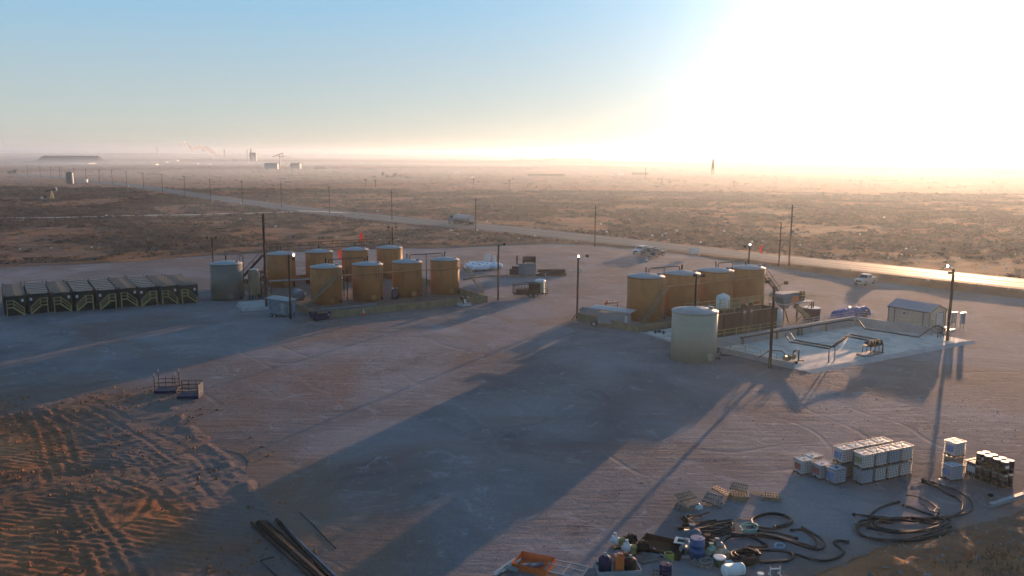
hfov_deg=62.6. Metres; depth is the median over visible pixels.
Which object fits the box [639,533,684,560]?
steel tray
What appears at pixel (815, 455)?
caged tote
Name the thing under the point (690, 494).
wooden pallet
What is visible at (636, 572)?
tray
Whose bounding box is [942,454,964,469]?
caged tote
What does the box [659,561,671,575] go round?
steel drum
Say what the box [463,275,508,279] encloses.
ground hose
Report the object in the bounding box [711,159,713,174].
drilling rig
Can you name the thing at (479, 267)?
gas tank
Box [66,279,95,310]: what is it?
steel container
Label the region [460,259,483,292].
steel stairs
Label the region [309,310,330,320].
waste tub
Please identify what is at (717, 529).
rubber hose
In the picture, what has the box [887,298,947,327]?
storage shed
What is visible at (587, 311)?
loading ramp cart
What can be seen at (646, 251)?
parked suv
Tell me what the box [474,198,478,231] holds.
utility pole
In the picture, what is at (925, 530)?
rubber hose
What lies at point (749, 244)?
light pole
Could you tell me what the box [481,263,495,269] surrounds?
gas tank
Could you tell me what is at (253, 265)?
steel stairs
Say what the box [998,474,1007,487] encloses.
plastic drum
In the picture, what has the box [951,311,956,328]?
electrical panel
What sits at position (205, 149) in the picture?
steam plume
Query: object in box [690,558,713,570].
wooden pallet
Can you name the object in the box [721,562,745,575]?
bottle tank
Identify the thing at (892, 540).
rubber hose
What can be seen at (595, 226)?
utility pole
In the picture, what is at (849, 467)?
caged tote
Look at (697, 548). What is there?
steel drum
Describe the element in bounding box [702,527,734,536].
rubber hose
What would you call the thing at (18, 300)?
end door
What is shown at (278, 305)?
equipment trailer
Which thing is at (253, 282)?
process vessel
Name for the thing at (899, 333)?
pipe run
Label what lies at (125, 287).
steel container
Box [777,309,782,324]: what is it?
plastic jug tank
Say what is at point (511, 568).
channel beam
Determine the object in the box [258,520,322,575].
long pipe
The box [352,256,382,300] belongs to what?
storage tank
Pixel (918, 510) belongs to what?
rubber hose
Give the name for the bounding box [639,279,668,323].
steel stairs
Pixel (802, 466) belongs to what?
caged tote
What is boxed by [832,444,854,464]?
caged tote
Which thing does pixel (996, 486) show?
wooden pallet
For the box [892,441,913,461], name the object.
caged tote
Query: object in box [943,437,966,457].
caged tote
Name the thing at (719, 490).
wooden pallet
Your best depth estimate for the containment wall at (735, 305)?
132.67 m
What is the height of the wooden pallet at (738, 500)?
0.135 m
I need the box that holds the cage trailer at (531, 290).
[512,282,547,297]
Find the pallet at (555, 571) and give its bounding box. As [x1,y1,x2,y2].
[544,559,588,575]
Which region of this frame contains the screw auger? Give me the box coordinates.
[793,304,809,322]
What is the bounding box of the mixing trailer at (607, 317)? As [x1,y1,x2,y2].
[589,305,635,326]
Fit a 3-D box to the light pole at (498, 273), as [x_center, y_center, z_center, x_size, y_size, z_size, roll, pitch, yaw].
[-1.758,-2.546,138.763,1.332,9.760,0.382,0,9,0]
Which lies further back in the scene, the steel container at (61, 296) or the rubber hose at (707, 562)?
the steel container at (61, 296)
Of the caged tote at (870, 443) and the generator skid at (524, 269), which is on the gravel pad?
the generator skid at (524, 269)
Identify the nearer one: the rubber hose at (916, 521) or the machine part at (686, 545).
the machine part at (686, 545)
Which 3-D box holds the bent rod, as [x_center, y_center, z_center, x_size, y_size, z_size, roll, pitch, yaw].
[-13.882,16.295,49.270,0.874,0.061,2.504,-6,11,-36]
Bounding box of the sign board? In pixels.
[484,254,489,261]
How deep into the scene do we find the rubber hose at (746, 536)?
53.24 m
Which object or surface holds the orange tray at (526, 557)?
on the gravel pad
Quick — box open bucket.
[713,554,725,567]
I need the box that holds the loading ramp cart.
[572,307,600,319]
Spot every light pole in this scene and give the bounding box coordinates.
[206,236,217,261]
[262,214,267,305]
[288,254,295,318]
[497,243,505,300]
[576,255,588,318]
[693,274,704,303]
[743,243,750,259]
[765,280,787,367]
[944,264,954,340]
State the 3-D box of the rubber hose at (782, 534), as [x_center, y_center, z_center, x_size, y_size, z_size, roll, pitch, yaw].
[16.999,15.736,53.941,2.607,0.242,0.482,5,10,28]
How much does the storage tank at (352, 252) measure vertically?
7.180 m
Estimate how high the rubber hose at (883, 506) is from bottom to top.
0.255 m
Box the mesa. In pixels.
[23,155,112,163]
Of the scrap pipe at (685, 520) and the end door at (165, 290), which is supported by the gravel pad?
the scrap pipe at (685, 520)
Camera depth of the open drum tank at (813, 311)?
123.88 m
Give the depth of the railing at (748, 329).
108.85 m
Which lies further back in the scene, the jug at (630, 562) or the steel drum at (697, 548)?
the steel drum at (697, 548)
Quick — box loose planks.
[750,491,767,497]
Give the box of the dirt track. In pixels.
[12,211,343,217]
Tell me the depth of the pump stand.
48.76 m
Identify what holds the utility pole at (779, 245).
on the gravel pad
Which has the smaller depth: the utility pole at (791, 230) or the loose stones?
the loose stones
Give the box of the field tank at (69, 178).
[66,172,73,183]
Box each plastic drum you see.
[974,466,982,478]
[976,452,984,465]
[982,468,990,481]
[983,454,992,468]
[990,471,998,484]
[992,457,1001,471]
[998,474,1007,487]
[999,460,1008,474]
[1006,459,1014,472]
[1007,474,1012,486]
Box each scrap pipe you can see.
[677,526,719,530]
[681,515,693,522]
[682,519,716,526]
[683,512,709,522]
[684,519,732,527]
[695,521,725,525]
[695,521,734,529]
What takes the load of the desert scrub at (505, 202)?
on the ground at (190, 531)
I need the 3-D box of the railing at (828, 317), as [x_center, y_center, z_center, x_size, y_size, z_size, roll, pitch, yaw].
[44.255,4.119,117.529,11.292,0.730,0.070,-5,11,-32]
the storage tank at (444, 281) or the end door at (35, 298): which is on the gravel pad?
the storage tank at (444, 281)
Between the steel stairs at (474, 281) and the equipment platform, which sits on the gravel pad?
the equipment platform
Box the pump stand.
[768,566,780,575]
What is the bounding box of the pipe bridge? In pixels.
[269,278,309,293]
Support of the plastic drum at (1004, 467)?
on the wooden pallet at (998, 473)
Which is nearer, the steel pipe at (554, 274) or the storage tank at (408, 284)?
the storage tank at (408, 284)
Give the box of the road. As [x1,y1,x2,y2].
[11,174,1023,288]
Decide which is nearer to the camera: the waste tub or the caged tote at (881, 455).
the caged tote at (881, 455)
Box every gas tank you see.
[464,263,480,269]
[471,264,488,270]
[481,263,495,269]
[488,263,502,269]
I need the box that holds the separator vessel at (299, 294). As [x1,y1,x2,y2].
[291,288,305,300]
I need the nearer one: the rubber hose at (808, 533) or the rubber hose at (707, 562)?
the rubber hose at (707, 562)
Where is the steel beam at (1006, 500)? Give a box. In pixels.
[988,491,1023,507]
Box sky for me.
[0,0,1023,158]
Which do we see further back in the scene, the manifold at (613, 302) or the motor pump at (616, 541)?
the manifold at (613, 302)
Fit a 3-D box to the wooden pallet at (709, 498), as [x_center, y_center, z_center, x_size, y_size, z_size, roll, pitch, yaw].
[13.960,14.688,58.618,1.200,0.135,1.000,12,32,28]
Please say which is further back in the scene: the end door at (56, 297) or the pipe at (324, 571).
the end door at (56, 297)
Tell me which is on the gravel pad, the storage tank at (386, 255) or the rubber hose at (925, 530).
the storage tank at (386, 255)
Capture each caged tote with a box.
[793,455,814,475]
[802,451,823,459]
[811,459,833,479]
[824,464,847,485]
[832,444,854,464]
[832,461,853,478]
[846,441,867,459]
[851,466,874,484]
[852,449,875,469]
[859,439,880,447]
[866,446,888,467]
[871,437,893,445]
[873,465,887,482]
[879,444,901,464]
[885,462,900,479]
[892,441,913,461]
[898,460,912,476]
[940,461,964,481]
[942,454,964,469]
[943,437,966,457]
[964,457,975,476]
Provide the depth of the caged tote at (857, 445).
63.94 m
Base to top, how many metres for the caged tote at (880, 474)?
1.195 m
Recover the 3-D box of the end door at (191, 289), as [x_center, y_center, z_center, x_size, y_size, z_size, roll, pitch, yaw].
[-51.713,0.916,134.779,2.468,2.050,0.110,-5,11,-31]
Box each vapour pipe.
[328,257,364,300]
[409,253,442,293]
[648,266,679,275]
[718,260,745,267]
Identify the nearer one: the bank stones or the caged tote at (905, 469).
the bank stones
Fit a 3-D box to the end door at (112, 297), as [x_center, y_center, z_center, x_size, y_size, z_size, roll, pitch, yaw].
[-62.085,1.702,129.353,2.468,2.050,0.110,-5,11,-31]
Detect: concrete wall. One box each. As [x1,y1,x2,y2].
[717,316,855,346]
[717,346,794,369]
[856,317,932,334]
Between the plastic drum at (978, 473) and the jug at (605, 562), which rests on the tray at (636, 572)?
the jug at (605, 562)
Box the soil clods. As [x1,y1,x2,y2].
[0,386,316,575]
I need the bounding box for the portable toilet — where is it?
[535,279,545,294]
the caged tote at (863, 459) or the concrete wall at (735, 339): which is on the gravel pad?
the concrete wall at (735, 339)
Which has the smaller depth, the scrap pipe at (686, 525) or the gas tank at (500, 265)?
the scrap pipe at (686, 525)
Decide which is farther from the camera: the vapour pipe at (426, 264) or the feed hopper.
the vapour pipe at (426, 264)
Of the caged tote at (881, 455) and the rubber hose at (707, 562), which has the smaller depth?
the rubber hose at (707, 562)
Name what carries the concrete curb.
on the gravel pad
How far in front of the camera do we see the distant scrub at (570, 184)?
1127.62 m
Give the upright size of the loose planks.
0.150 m
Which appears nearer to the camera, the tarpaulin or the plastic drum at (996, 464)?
the plastic drum at (996, 464)
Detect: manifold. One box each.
[261,267,267,292]
[604,299,619,310]
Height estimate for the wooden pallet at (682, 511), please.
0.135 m
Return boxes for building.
[249,153,256,160]
[264,163,278,168]
[290,163,300,168]
[357,168,374,169]
[528,174,564,175]
[631,172,647,174]
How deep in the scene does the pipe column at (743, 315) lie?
109.76 m
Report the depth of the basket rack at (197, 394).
82.84 m
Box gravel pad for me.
[0,243,1023,575]
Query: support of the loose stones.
on the gravel pad
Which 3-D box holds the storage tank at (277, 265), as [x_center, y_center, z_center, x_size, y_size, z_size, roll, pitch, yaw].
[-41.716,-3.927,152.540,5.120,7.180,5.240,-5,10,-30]
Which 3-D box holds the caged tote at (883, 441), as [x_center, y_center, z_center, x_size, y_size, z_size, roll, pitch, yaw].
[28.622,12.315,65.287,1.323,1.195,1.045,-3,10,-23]
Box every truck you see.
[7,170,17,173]
[447,213,473,224]
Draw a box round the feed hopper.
[770,291,793,322]
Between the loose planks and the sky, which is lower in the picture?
the loose planks
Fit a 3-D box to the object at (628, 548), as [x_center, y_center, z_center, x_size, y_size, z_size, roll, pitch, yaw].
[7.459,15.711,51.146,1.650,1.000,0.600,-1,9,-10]
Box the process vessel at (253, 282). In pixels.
[248,268,261,298]
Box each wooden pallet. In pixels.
[633,552,658,564]
[651,569,671,575]
[675,490,696,501]
[675,501,695,510]
[675,505,696,512]
[676,500,698,508]
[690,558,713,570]
[702,492,722,506]
[704,500,723,508]
[712,486,730,496]
[729,482,748,492]
[730,496,746,501]
[731,490,748,498]
[731,492,747,500]
[762,494,779,501]
[763,491,780,499]
[990,484,1012,489]
[991,470,1013,476]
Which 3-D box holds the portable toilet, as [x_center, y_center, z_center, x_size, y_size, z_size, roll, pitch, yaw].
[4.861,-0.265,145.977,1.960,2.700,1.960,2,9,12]
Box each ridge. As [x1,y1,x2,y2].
[0,153,532,156]
[0,155,426,158]
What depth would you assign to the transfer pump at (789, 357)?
98.12 m
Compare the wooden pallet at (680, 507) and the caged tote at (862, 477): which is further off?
the caged tote at (862, 477)
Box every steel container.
[1,282,27,315]
[23,281,50,313]
[45,280,73,312]
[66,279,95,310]
[87,278,117,309]
[107,276,138,307]
[126,275,158,306]
[145,274,178,304]
[164,274,197,303]
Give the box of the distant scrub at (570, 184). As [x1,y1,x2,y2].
[0,158,1023,197]
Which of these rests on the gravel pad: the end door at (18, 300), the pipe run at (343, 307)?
the pipe run at (343, 307)
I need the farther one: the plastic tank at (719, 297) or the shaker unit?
the shaker unit
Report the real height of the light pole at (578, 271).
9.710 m
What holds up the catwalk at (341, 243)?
on the gravel floor at (387, 299)
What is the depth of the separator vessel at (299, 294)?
137.12 m
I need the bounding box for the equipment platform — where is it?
[767,291,814,324]
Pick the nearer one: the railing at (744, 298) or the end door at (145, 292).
the railing at (744, 298)
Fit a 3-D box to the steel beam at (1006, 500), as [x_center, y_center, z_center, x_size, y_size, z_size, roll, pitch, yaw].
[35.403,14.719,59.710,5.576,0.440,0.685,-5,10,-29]
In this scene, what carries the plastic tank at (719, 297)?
on the gravel pad
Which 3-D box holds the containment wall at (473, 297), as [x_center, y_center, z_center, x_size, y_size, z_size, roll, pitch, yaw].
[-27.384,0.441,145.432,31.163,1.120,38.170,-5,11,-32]
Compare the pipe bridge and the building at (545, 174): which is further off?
the building at (545, 174)
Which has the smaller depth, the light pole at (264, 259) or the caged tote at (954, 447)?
the caged tote at (954, 447)
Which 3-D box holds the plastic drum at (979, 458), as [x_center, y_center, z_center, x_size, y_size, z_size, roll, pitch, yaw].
[35.168,12.817,63.218,0.610,0.910,0.649,-4,10,-25]
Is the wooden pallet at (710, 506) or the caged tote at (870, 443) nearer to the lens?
the wooden pallet at (710, 506)
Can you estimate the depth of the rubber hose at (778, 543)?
52.41 m
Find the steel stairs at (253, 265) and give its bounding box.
[243,250,262,276]
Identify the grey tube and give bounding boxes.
[529,562,543,567]
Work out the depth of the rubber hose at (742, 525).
54.41 m
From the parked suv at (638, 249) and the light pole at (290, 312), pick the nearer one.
the light pole at (290, 312)
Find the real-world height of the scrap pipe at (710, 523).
0.280 m
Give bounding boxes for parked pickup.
[648,248,664,257]
[854,273,876,285]
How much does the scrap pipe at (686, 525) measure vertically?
0.200 m
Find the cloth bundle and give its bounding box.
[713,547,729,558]
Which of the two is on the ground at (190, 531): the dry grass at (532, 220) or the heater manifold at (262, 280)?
the dry grass at (532, 220)
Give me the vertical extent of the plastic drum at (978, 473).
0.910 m
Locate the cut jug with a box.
[664,551,673,560]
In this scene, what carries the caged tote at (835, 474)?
on the gravel pad
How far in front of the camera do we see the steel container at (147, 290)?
132.70 m
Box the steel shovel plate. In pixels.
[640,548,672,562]
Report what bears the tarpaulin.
on the gravel pad
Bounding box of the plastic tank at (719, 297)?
[716,293,729,308]
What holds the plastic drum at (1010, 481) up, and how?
on the wooden pallet at (996, 486)
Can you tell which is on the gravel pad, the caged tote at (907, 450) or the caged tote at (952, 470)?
the caged tote at (952, 470)
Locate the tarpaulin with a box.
[830,305,870,317]
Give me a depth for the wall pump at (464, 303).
133.87 m
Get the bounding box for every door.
[5,298,25,312]
[29,296,48,310]
[52,294,71,308]
[75,293,93,307]
[98,292,116,305]
[119,290,136,303]
[140,289,156,302]
[161,288,177,301]
[180,287,196,300]
[935,312,943,327]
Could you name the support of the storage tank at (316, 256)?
on the gravel pad
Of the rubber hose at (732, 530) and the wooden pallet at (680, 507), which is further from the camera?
the wooden pallet at (680, 507)
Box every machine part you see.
[679,537,689,552]
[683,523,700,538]
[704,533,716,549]
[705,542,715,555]
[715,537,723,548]
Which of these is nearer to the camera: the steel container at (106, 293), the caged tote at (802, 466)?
the caged tote at (802, 466)
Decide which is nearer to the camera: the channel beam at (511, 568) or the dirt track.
the channel beam at (511, 568)
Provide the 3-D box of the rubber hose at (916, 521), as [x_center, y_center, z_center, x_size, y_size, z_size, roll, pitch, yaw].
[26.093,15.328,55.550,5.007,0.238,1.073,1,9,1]
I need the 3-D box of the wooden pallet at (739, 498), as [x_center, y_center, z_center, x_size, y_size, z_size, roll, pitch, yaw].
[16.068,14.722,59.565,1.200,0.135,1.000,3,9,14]
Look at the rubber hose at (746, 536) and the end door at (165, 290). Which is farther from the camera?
the end door at (165, 290)
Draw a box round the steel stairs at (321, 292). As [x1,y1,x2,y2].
[305,270,338,307]
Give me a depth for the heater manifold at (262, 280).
142.26 m
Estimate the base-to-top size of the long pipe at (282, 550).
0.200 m
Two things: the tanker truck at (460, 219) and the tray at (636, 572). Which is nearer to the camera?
the tray at (636, 572)
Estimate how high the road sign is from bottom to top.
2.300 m
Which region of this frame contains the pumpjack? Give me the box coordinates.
[41,188,56,199]
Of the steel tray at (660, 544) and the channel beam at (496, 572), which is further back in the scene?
the steel tray at (660, 544)
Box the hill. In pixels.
[509,158,604,161]
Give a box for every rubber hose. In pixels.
[699,557,712,563]
[701,522,733,532]
[701,525,734,534]
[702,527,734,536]
[709,529,734,537]
[722,535,766,547]
[729,526,825,550]
[729,547,760,566]
[733,548,756,558]
[739,522,757,532]
[746,549,793,563]
[747,542,768,547]
[749,512,793,529]
[753,528,818,547]
[757,529,798,539]
[774,542,784,548]
[793,539,849,561]
[852,478,973,519]
[854,518,951,541]
[855,519,948,541]
[865,516,951,533]
[867,516,944,524]
[869,500,900,524]
[869,516,942,533]
[902,504,938,517]
[905,494,939,514]
[922,480,963,519]
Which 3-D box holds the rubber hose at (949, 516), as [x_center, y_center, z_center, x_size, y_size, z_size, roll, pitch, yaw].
[28.252,15.051,57.927,10.204,0.249,4.840,-7,12,-39]
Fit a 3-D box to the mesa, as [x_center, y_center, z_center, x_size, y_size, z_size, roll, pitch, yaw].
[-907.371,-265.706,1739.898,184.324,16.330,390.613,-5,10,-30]
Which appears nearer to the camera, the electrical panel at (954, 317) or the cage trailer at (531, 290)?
the electrical panel at (954, 317)
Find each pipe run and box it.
[322,303,375,310]
[740,319,853,344]
[785,332,882,361]
[854,319,943,337]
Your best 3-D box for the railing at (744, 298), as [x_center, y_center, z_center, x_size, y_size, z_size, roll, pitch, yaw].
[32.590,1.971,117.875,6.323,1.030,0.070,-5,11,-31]
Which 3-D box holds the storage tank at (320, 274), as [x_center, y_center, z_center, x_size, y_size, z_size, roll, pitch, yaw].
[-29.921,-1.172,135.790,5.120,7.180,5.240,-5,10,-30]
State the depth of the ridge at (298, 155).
4504.16 m
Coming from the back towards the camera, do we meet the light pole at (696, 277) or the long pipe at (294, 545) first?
the light pole at (696, 277)
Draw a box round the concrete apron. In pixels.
[801,340,977,373]
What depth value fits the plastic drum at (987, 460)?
62.49 m
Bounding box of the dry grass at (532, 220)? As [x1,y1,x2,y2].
[0,184,1023,267]
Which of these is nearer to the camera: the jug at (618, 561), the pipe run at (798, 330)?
the jug at (618, 561)
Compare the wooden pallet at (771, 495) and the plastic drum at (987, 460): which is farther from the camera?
the plastic drum at (987, 460)
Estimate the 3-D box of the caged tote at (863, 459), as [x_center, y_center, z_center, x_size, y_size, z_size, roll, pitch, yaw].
[26.123,12.731,62.557,1.323,1.195,1.045,-3,10,-23]
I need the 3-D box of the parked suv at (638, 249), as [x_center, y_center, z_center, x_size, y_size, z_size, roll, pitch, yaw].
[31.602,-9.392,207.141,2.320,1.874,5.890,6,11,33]
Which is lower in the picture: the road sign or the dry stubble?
the dry stubble
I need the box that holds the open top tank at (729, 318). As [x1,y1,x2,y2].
[716,304,777,337]
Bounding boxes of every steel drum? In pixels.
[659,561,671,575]
[689,534,704,560]
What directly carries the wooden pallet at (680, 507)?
on the wooden pallet at (682, 511)
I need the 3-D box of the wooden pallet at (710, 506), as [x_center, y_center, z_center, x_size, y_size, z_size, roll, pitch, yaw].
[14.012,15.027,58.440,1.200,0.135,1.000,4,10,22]
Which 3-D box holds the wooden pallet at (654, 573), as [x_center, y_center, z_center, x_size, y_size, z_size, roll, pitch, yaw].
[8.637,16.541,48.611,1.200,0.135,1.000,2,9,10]
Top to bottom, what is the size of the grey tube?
0.240 m
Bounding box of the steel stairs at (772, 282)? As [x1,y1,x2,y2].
[764,265,781,291]
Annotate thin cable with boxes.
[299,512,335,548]
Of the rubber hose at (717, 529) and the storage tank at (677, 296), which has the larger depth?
the storage tank at (677, 296)
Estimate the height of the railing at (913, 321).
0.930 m
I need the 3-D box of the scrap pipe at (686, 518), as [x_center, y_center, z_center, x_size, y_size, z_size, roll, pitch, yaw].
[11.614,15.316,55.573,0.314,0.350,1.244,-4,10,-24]
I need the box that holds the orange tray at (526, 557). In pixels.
[512,551,555,575]
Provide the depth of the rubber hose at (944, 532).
53.61 m
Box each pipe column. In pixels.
[739,304,746,333]
[746,302,753,332]
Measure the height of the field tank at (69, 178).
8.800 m
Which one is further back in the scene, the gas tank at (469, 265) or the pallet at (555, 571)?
the gas tank at (469, 265)
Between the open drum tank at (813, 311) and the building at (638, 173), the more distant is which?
the building at (638, 173)
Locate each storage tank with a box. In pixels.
[209,255,244,300]
[266,246,295,287]
[305,244,332,283]
[310,258,342,304]
[341,243,368,281]
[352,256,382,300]
[376,241,402,278]
[392,254,421,297]
[430,252,459,294]
[626,267,665,321]
[663,264,700,316]
[670,300,719,363]
[697,262,733,308]
[730,259,765,304]
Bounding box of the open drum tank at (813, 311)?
[803,302,820,320]
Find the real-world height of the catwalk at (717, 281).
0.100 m
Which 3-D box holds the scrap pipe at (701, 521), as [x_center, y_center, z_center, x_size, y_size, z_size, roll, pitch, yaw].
[12.278,15.396,55.322,2.398,0.280,0.268,-2,9,-14]
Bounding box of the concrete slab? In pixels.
[644,328,670,339]
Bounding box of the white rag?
[724,559,733,563]
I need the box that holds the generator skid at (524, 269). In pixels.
[500,256,535,275]
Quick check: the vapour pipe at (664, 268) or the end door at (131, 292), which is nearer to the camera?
the vapour pipe at (664, 268)
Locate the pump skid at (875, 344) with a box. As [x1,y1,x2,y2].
[856,339,883,356]
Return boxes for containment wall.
[243,275,487,317]
[577,314,671,331]
[584,302,740,316]
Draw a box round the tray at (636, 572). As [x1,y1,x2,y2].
[594,561,641,575]
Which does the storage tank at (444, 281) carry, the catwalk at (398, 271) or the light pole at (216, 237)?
the catwalk at (398, 271)
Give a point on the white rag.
(728, 561)
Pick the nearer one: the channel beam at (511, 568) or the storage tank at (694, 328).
the channel beam at (511, 568)
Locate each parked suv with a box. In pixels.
[632,245,647,254]
[640,246,655,255]
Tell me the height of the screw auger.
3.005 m
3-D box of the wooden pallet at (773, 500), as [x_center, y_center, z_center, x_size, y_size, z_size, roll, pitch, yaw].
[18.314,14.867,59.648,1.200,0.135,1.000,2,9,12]
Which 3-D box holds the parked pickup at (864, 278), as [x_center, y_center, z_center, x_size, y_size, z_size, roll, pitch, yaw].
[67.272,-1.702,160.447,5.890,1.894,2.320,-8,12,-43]
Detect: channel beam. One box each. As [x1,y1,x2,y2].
[493,558,514,575]
[500,558,520,571]
[504,565,517,571]
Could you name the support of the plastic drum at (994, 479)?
on the wooden pallet at (996, 486)
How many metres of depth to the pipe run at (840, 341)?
103.62 m
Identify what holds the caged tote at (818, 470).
on the gravel pad
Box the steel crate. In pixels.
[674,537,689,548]
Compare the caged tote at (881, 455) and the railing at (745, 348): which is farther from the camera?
the railing at (745, 348)
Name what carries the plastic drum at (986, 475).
on the wooden pallet
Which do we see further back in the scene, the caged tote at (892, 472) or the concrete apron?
the concrete apron
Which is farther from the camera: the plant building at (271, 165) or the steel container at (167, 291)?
the plant building at (271, 165)
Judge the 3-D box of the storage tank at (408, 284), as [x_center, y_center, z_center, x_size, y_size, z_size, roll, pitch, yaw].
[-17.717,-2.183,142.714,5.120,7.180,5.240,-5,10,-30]
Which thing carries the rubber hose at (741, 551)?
on the gravel pad
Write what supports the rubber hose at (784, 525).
on the gravel pad
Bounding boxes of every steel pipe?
[537,269,560,271]
[539,273,562,275]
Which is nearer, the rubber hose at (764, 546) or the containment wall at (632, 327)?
the rubber hose at (764, 546)
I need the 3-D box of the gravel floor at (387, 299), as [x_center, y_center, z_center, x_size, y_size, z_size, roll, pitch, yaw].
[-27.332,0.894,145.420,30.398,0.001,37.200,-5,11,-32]
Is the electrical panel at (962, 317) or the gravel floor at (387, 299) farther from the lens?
the gravel floor at (387, 299)
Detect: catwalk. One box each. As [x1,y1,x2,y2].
[266,238,392,283]
[334,267,462,275]
[663,276,769,287]
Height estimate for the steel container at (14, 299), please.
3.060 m
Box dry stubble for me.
[933,543,1023,575]
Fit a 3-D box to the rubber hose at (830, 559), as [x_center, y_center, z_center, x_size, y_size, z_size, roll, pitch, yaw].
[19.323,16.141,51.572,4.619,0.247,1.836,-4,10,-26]
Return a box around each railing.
[685,294,770,305]
[717,321,782,334]
[717,340,776,358]
[728,297,760,307]
[802,311,854,323]
[858,312,888,319]
[891,316,933,325]
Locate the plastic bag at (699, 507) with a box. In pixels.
[693,503,702,509]
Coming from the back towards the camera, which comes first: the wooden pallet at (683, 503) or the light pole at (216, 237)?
the light pole at (216, 237)
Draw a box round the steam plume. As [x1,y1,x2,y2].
[181,141,216,158]
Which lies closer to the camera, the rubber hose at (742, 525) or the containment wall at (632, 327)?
the rubber hose at (742, 525)
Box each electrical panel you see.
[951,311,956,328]
[959,312,966,328]
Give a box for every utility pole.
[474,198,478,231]
[592,206,598,246]
[778,222,781,265]
[788,205,795,265]
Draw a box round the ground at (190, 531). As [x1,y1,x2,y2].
[0,151,1023,575]
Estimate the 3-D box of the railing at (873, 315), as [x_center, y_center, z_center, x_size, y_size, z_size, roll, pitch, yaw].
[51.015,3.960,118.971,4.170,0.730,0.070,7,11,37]
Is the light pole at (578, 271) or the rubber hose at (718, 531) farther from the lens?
the light pole at (578, 271)
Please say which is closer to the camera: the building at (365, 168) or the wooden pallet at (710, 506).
the wooden pallet at (710, 506)
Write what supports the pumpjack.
on the ground at (190, 531)
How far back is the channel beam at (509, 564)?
49.17 m
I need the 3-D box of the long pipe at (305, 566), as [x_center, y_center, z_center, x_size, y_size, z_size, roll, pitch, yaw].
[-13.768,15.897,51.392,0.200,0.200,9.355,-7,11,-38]
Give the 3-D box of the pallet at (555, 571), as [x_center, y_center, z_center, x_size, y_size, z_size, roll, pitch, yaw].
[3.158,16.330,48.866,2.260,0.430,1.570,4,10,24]
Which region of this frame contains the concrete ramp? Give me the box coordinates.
[236,300,268,311]
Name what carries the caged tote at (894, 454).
on the caged tote at (892, 472)
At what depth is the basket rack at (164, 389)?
84.44 m
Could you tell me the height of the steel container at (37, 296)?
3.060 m
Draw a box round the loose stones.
[171,353,1023,571]
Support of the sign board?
on the gravel pad
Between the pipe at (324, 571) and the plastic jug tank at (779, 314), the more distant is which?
the plastic jug tank at (779, 314)
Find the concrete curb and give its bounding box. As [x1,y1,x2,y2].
[639,331,670,342]
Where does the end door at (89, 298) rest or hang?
in the steel container at (82, 290)
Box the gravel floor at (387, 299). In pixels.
[259,279,466,310]
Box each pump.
[391,287,397,298]
[457,296,470,306]
[610,532,636,549]
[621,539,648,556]
[759,350,803,363]
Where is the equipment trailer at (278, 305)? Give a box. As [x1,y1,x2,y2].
[266,295,296,317]
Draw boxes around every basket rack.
[153,368,179,393]
[176,380,203,398]
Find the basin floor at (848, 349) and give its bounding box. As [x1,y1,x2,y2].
[725,326,965,370]
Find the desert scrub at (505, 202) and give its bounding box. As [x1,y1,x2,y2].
[0,185,1023,290]
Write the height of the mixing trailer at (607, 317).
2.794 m
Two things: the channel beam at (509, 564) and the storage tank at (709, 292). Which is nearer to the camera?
the channel beam at (509, 564)
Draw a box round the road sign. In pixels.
[689,247,697,253]
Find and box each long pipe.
[250,521,311,575]
[256,521,317,575]
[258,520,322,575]
[262,520,324,575]
[266,521,318,567]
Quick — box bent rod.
[260,556,276,575]
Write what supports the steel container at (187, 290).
on the gravel pad
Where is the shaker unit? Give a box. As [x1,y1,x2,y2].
[784,291,804,302]
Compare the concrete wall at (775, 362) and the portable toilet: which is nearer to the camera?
the concrete wall at (775, 362)
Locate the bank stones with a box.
[828,514,1023,575]

